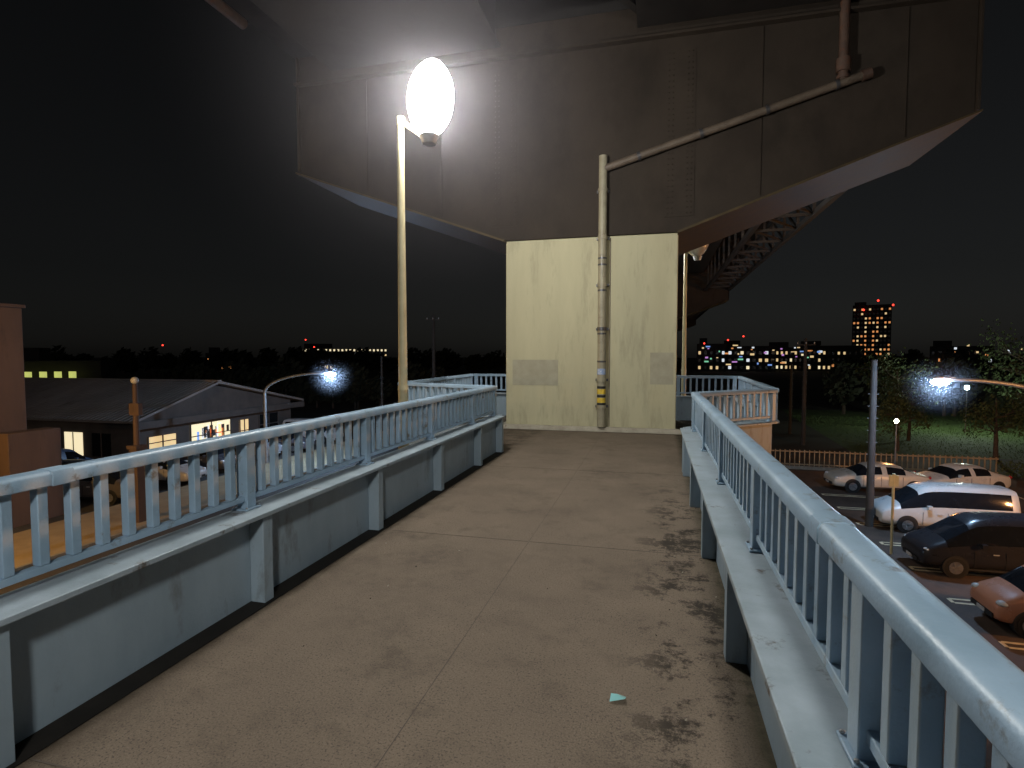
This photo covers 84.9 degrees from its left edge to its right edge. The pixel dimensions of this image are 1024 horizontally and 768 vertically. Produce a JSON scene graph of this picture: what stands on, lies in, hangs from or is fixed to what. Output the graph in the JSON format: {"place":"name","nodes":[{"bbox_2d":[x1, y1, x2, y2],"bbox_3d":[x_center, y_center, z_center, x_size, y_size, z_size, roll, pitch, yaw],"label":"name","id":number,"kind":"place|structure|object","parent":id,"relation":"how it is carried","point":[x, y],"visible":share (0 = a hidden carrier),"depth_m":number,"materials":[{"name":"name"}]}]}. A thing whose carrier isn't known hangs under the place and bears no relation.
{"place":"outdoors","nodes":[
{"label":"outdoors","id":0,"kind":"place"},
{"bbox_2d":[23,348,115,377],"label":"warehouse","id":1,"kind":"structure","parent":0,"point":[37,361],"depth_m":107.92,"materials":[{"name":"grey concrete"}]},
{"bbox_2d":[24,371,75,377],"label":"warehouse windows","id":2,"kind":"structure","parent":1,"relation":"attached to","point":[72,374],"depth_m":104.77,"materials":[{"name":"yellow glass"}]},
{"bbox_2d":[27,385,290,458],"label":"walls","id":3,"kind":"structure","parent":0,"point":[214,399],"depth_m":38.59,"materials":[{"name":"grey paint"}]},
{"bbox_2d":[25,377,303,429],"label":"roof","id":4,"kind":"structure","parent":3,"relation":"on","point":[102,400],"depth_m":39.47,"materials":[{"name":"metal"}]},
{"bbox_2d":[64,411,278,456],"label":"windows","id":5,"kind":"structure","parent":3,"relation":"attached to","point":[101,444],"depth_m":37.67,"materials":[{"name":"beige glass"}]},
{"bbox_2d":[0,447,397,594],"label":"road","id":6,"kind":"structure","parent":0,"point":[70,566],"depth_m":21.57,"materials":[{"name":"grey asphalt"}]},
{"bbox_2d":[13,427,395,571],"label":"pavement","id":7,"kind":"structure","parent":0,"point":[22,541],"depth_m":23.48,"materials":[{"name":"concrete"}]},
{"bbox_2d":[205,347,230,370],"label":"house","id":8,"kind":"structure","parent":0,"point":[213,350],"depth_m":250.58,"materials":[{"name":"black"}]},
{"bbox_2d":[309,348,334,370],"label":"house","id":9,"kind":"structure","parent":0,"point":[328,367],"depth_m":255.92,"materials":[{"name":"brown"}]},
{"bbox_2d":[302,344,385,368],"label":"apartment building","id":10,"kind":"structure","parent":0,"point":[320,346],"depth_m":292.66,"materials":[{"name":"black concrete"}]},
{"bbox_2d":[306,349,385,355],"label":"corridor lights","id":11,"kind":"object","parent":10,"relation":"attached to","point":[353,350],"visible":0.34,"depth_m":292.88,"materials":[{"name":"beige"}]},
{"bbox_2d":[0,0,1023,357],"label":"sky","id":12,"kind":"structure","parent":0,"point":[152,193],"materials":[{"name":"black"}]},
{"bbox_2d":[93,357,1023,767],"bbox_3d":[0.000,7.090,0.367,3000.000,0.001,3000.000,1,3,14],"label":"ground","id":13,"kind":"structure","parent":0,"point":[817,399],"depth_m":98.41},
{"bbox_2d":[126,377,146,522],"bbox_3d":[-15.646,2.797,23.370,0.520,6.200,0.520,1,3,14],"label":"gate post","id":14,"kind":"object","parent":13,"relation":"on","point":[135,409],"visible":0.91,"depth_m":23.25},
{"bbox_2d":[13,413,395,533],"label":"forecourt","id":15,"kind":"structure","parent":13,"relation":"on","point":[86,505],"depth_m":30.50,"materials":[{"name":"concrete"}]},
{"bbox_2d":[0,303,63,527],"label":"apartment building","id":16,"kind":"structure","parent":15,"relation":"on","point":[23,448],"depth_m":23.54,"materials":[{"name":"brown brick"}]},
{"bbox_2d":[61,448,90,459],"bbox_3d":[-26.369,4.604,32.409,1.770,1.698,3.690,1,3,14],"label":"parked car","id":17,"kind":"object","parent":15,"relation":"on","point":[68,454],"visible":0.15,"depth_m":32.60,"materials":[{"name":"paint"}]},
{"bbox_2d":[62,459,120,504],"bbox_3d":[-20.473,4.742,27.599,4.869,1.918,2.020,0,3,6],"label":"parked car","id":18,"kind":"object","parent":15,"relation":"on","point":[86,487],"visible":0.25,"depth_m":26.70,"materials":[{"name":"paint"}]},
{"bbox_2d":[158,459,206,483],"bbox_3d":[-19.533,4.763,31.287,4.715,1.496,1.980,1,3,11],"label":"parked car","id":19,"kind":"object","parent":15,"relation":"on","point":[162,472],"visible":0.23,"depth_m":30.34,"materials":[{"name":"paint"}]},
{"bbox_2d":[180,449,235,472],"bbox_3d":[-18.741,4.502,34.378,3.690,1.698,1.770,1,3,14],"label":"parked car","id":20,"kind":"object","parent":15,"relation":"on","point":[203,459],"visible":0.21,"depth_m":33.55,"materials":[{"name":"paint"}]},
{"bbox_2d":[235,439,281,455],"bbox_3d":[-17.797,4.269,38.878,3.690,1.698,1.770,1,3,14],"label":"parked car","id":21,"kind":"object","parent":15,"relation":"on","point":[279,448],"visible":0.16,"depth_m":38.60,"materials":[{"name":"paint"}]},
{"bbox_2d":[278,433,315,452],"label":"parked car","id":22,"kind":"object","parent":15,"relation":"on","point":[292,442],"visible":0.1,"depth_m":40.84,"materials":[{"name":"paint"}]},
{"bbox_2d":[263,371,337,463],"bbox_3d":[-12.882,1.539,35.595,5.878,7.450,3.195,-1,3,-16],"label":"street lamp","id":23,"kind":"object","parent":15,"relation":"on","point":[329,373],"visible":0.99,"depth_m":36.07,"materials":[{"name":"metal"}]},
{"bbox_2d":[283,418,343,443],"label":"parked car","id":24,"kind":"object","parent":15,"relation":"on","point":[290,420],"visible":0.21,"depth_m":45.26,"materials":[{"name":"paint"}]},
{"bbox_2d":[380,356,383,430],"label":"utility pole","id":25,"kind":"object","parent":15,"relation":"on","point":[381,372],"visible":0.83,"depth_m":51.59,"materials":[{"name":"concrete"}]},
{"bbox_2d":[148,357,448,408],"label":"distant trees","id":26,"kind":"object","parent":13,"relation":"on","point":[355,387],"visible":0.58,"depth_m":76.25,"materials":[{"name":"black plant"}]},
{"bbox_2d":[50,345,681,374],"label":"distant trees","id":27,"kind":"object","parent":13,"relation":"on","point":[126,360],"visible":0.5,"depth_m":209.50,"materials":[{"name":"black plant"}]},
{"bbox_2d":[426,315,439,377],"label":"utility pole","id":28,"kind":"object","parent":13,"relation":"on","point":[433,319],"visible":0.62,"depth_m":54.34,"materials":[{"name":"concrete"}]},
{"bbox_2d":[677,316,695,331],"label":"bridge pier","id":29,"kind":"structure","parent":13,"relation":"on","point":[691,322],"depth_m":78.16,"materials":[{"name":"concrete"}]},
{"bbox_2d":[681,244,708,395],"bbox_3d":[4.900,1.041,15.010,0.586,10.570,0.535,-1,3,-24],"label":"walkway lamp","id":30,"kind":"object","parent":13,"relation":"on","point":[697,253],"visible":0.35,"depth_m":14.90,"materials":[{"name":"beige metal"}]},
{"bbox_2d":[677,265,729,319],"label":"bridge pier","id":31,"kind":"structure","parent":13,"relation":"on","point":[699,299],"depth_m":43.41,"materials":[{"name":"concrete"}]},
{"bbox_2d":[205,0,846,330],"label":"expressway bridge","id":32,"kind":"structure","parent":31,"relation":"on","point":[333,35],"depth_m":11.40,"materials":[{"name":"concrete"}]},
{"bbox_2d":[724,341,775,371],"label":"building","id":33,"kind":"structure","parent":13,"relation":"on","point":[748,362],"depth_m":242.28,"materials":[{"name":"black"}]},
{"bbox_2d":[728,351,774,368],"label":"windows","id":34,"kind":"structure","parent":33,"relation":"in","point":[742,352],"depth_m":241.83,"materials":[{"name":"white"}]},
{"bbox_2d":[796,338,815,444],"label":"utility pole","id":35,"kind":"object","parent":13,"relation":"on","point":[803,416],"visible":0.96,"depth_m":43.97,"materials":[{"name":"wood"}]},
{"bbox_2d":[771,449,998,473],"bbox_3d":[21.662,4.752,33.977,13.500,1.200,0.300,1,3,14],"label":"fence","id":36,"kind":"object","parent":13,"relation":"on","point":[799,465],"visible":0.49,"depth_m":34.15,"materials":[{"name":"metal"}]},
{"bbox_2d":[894,418,898,464],"bbox_3d":[22.945,3.700,33.492,0.298,3.351,0.298,1,3,14],"label":"lamp post","id":37,"kind":"object","parent":13,"relation":"on","point":[896,421],"visible":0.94,"depth_m":33.45,"materials":[{"name":"metal"}]},
{"bbox_2d":[781,409,1023,459],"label":"grass","id":38,"kind":"structure","parent":13,"relation":"on","point":[848,429],"depth_m":48.85,"materials":[{"name":"green plant"}]},
{"bbox_2d":[844,345,951,427],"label":"tree","id":39,"kind":"object","parent":38,"relation":"on","point":[883,370],"visible":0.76,"depth_m":54.31,"materials":[{"name":"green plant"}]},
{"bbox_2d":[876,386,938,450],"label":"tree","id":40,"kind":"object","parent":38,"relation":"on","point":[892,411],"visible":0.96,"depth_m":40.79,"materials":[{"name":"green plant"}]},
{"bbox_2d":[866,371,949,440],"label":"tree","id":41,"kind":"object","parent":38,"relation":"on","point":[899,390],"visible":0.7,"depth_m":46.10,"materials":[{"name":"green plant"}]},
{"bbox_2d":[965,385,968,432],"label":"lamp post","id":42,"kind":"object","parent":38,"relation":"on","point":[966,387],"visible":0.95,"depth_m":51.12,"materials":[{"name":"metal"}]},
{"bbox_2d":[964,318,1023,399],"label":"tree","id":43,"kind":"object","parent":38,"relation":"on","point":[1006,356],"visible":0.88,"depth_m":56.16,"materials":[{"name":"green plant"}]},
{"bbox_2d":[992,338,1023,426],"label":"tree","id":44,"kind":"object","parent":38,"relation":"on","point":[1017,395],"visible":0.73,"depth_m":40.22,"materials":[{"name":"green plant"}]},
{"bbox_2d":[789,470,1023,767],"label":"parking lot","id":45,"kind":"structure","parent":13,"relation":"on","point":[942,587],"depth_m":18.21,"materials":[{"name":"grey asphalt"}]},
{"bbox_2d":[865,360,878,526],"bbox_3d":[14.840,2.461,23.099,0.320,6.900,0.312,-2,3,-31],"label":"utility pole","id":46,"kind":"object","parent":45,"relation":"on","point":[870,486],"visible":1,"depth_m":23.02,"materials":[{"name":"metal"}]},
{"bbox_2d":[805,343,878,368],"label":"overhead wires","id":47,"kind":"object","parent":46,"relation":"attached to","point":[836,364],"visible":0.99,"depth_m":30.97,"materials":[{"name":"black metal"}]},
{"bbox_2d":[824,461,931,492],"bbox_3d":[19.114,4.857,29.467,4.715,1.496,1.980,0,3,9],"label":"parked car","id":48,"kind":"object","parent":45,"relation":"on","point":[851,479],"visible":0.79,"depth_m":28.82,"materials":[{"name":"paint"}]},
{"bbox_2d":[889,473,898,553],"bbox_3d":[13.537,4.627,19.927,0.300,2.900,0.089,1,3,14],"label":"parking sign","id":49,"kind":"object","parent":45,"relation":"on","point":[893,480],"visible":1,"depth_m":19.87,"materials":[{"name":"metal"}]},
{"bbox_2d":[822,494,1023,649],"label":"parking markings","id":50,"kind":"object","parent":45,"relation":"on","point":[1001,642],"visible":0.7,"depth_m":18.36,"materials":[{"name":"paint"}]},
{"bbox_2d":[874,482,1020,532],"bbox_3d":[17.406,4.991,22.780,4.869,1.918,2.020,1,3,14],"label":"parked van","id":51,"kind":"object","parent":45,"relation":"on","point":[920,504],"visible":0.66,"depth_m":22.16,"materials":[{"name":"paint"}]},
{"bbox_2d":[901,511,1023,577],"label":"parked van","id":52,"kind":"object","parent":45,"relation":"on","point":[959,545],"visible":0.98,"depth_m":17.83,"materials":[{"name":"paint"}]},
{"bbox_2d":[918,463,1011,487],"bbox_3d":[23.138,4.878,29.058,4.715,1.496,1.980,0,3,-6],"label":"parked car","id":53,"kind":"object","parent":45,"relation":"on","point":[960,473],"visible":0.56,"depth_m":28.38,"materials":[{"name":"paint"}]},
{"bbox_2d":[925,376,1023,388],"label":"street lamp","id":54,"kind":"object","parent":45,"relation":"on","point":[939,380],"visible":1,"depth_m":20.00,"materials":[{"name":"metal"}]},
{"bbox_2d":[970,565,1023,637],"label":"parked car","id":55,"kind":"object","parent":45,"relation":"on","point":[1000,598],"visible":1,"depth_m":14.52,"materials":[{"name":"paint"}]},
{"bbox_2d":[822,357,1023,415],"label":"distant trees","id":56,"kind":"object","parent":13,"relation":"on","point":[844,382],"visible":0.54,"depth_m":65.15,"materials":[{"name":"green plant"}]},
{"bbox_2d":[840,346,1023,379],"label":"distant trees","id":57,"kind":"object","parent":13,"relation":"on","point":[912,356],"visible":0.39,"depth_m":168.11,"materials":[{"name":"green plant"}]},
{"bbox_2d":[951,386,1023,457],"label":"tree","id":58,"kind":"object","parent":13,"relation":"on","point":[1007,416],"visible":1,"depth_m":37.90,"materials":[{"name":"green plant"}]},
{"bbox_2d":[994,460,1023,477],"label":"hedge","id":59,"kind":"object","parent":13,"relation":"on","point":[1014,469],"visible":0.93,"depth_m":32.66,"materials":[{"name":"green plant"}]},
{"bbox_2d":[162,335,1021,365],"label":"illuminated signs","id":60,"kind":"object","parent":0,"point":[766,353],"visible":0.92,"depth_m":221.07,"materials":[{"name":"red"}]},
{"bbox_2d":[293,0,984,434],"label":"bridge pier","id":61,"kind":"structure","parent":0,"point":[593,176],"depth_m":11.43,"materials":[{"name":"concrete"}]},
{"bbox_2d":[696,338,725,371],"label":"office building","id":62,"kind":"structure","parent":0,"point":[715,364],"depth_m":241.98,"materials":[{"name":"brown"}]},
{"bbox_2d":[698,351,723,368],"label":"windows","id":63,"kind":"structure","parent":62,"relation":"in","point":[705,352],"depth_m":242.07,"materials":[{"name":"yellow"}]},
{"bbox_2d":[769,342,831,370],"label":"apartment building","id":64,"kind":"structure","parent":0,"point":[816,363],"depth_m":248.84,"materials":[{"name":"brown"}]},
{"bbox_2d":[776,351,829,368],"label":"windows","id":65,"kind":"structure","parent":64,"relation":"in","point":[814,360],"depth_m":248.69,"materials":[{"name":"yellow"}]},
{"bbox_2d":[798,341,864,368],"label":"office building","id":66,"kind":"structure","parent":0,"point":[839,353],"depth_m":288.26,"materials":[{"name":"black"}]},
{"bbox_2d":[832,352,862,366],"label":"windows","id":67,"kind":"structure","parent":66,"relation":"in","point":[832,352],"depth_m":288.87,"materials":[{"name":"yellow"}]},
{"bbox_2d":[852,302,891,359],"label":"apartment tower","id":68,"kind":"structure","parent":0,"point":[871,328],"depth_m":389.71,"materials":[{"name":"black"}]},
{"bbox_2d":[853,308,890,354],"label":"windows","id":69,"kind":"structure","parent":68,"relation":"in","point":[869,308],"depth_m":389.86,"materials":[{"name":"orange"}]},
{"bbox_2d":[771,452,1023,475],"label":"road","id":70,"kind":"structure","parent":0,"point":[863,458],"depth_m":37.38,"materials":[{"name":"grey asphalt"}]},
{"bbox_2d":[929,341,994,371],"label":"office building","id":71,"kind":"structure","parent":0,"point":[937,347],"depth_m":247.78,"materials":[{"name":"black"}]},
{"bbox_2d":[931,351,991,368],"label":"windows","id":72,"kind":"structure","parent":71,"relation":"in","point":[932,351],"depth_m":242.42,"materials":[{"name":"yellow"}]},
{"bbox_3d":[-0.712,4.351,2.897,5.698,5.210,21.579,1,3,14],"label":"footbridge column","id":73,"kind":"object","parent":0,"visible":0},
{"bbox_2d":[15,415,776,767],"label":"footbridge deck","id":74,"kind":"structure","parent":73,"relation":"on","point":[563,639],"depth_m":3.02,"materials":[{"name":"concrete"}]},
{"bbox_2d":[0,374,505,767],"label":"railing","id":75,"kind":"object","parent":74,"relation":"on","point":[72,638],"visible":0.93,"depth_m":3.19,"materials":[{"name":"metal"}]},
{"bbox_2d":[6,452,503,767],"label":"drain channel","id":76,"kind":"object","parent":74,"relation":"on","point":[46,736],"visible":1,"depth_m":3.00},
{"bbox_2d":[29,441,697,767],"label":"deck joint","id":77,"kind":"object","parent":74,"relation":"on","point":[48,763],"visible":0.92,"depth_m":3.81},
{"bbox_2d":[167,480,726,757],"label":"fallen leaves","id":78,"kind":"object","parent":74,"relation":"on","point":[656,635],"visible":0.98,"depth_m":3.13,"materials":[{"name":"plant"}]},
{"bbox_2d":[610,693,625,700],"bbox_3d":[0.491,1.449,2.594,0.081,0.026,0.036,0,3,4],"label":"litter wrapper","id":79,"kind":"object","parent":74,"relation":"on","point":[614,697],"visible":1,"depth_m":2.59,"materials":[{"name":"plastic"}]},
{"bbox_2d":[676,375,1023,767],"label":"railing","id":80,"kind":"object","parent":74,"relation":"on","point":[848,643],"visible":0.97,"depth_m":1.63,"materials":[{"name":"metal"}]},
{"bbox_2d":[396,57,453,448],"bbox_3d":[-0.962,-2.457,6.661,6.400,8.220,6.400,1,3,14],"label":"walkway lamp","id":81,"kind":"object","parent":73,"relation":"on","point":[430,97],"visible":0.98,"depth_m":6.57,"materials":[{"name":"beige metal"}]}
]}

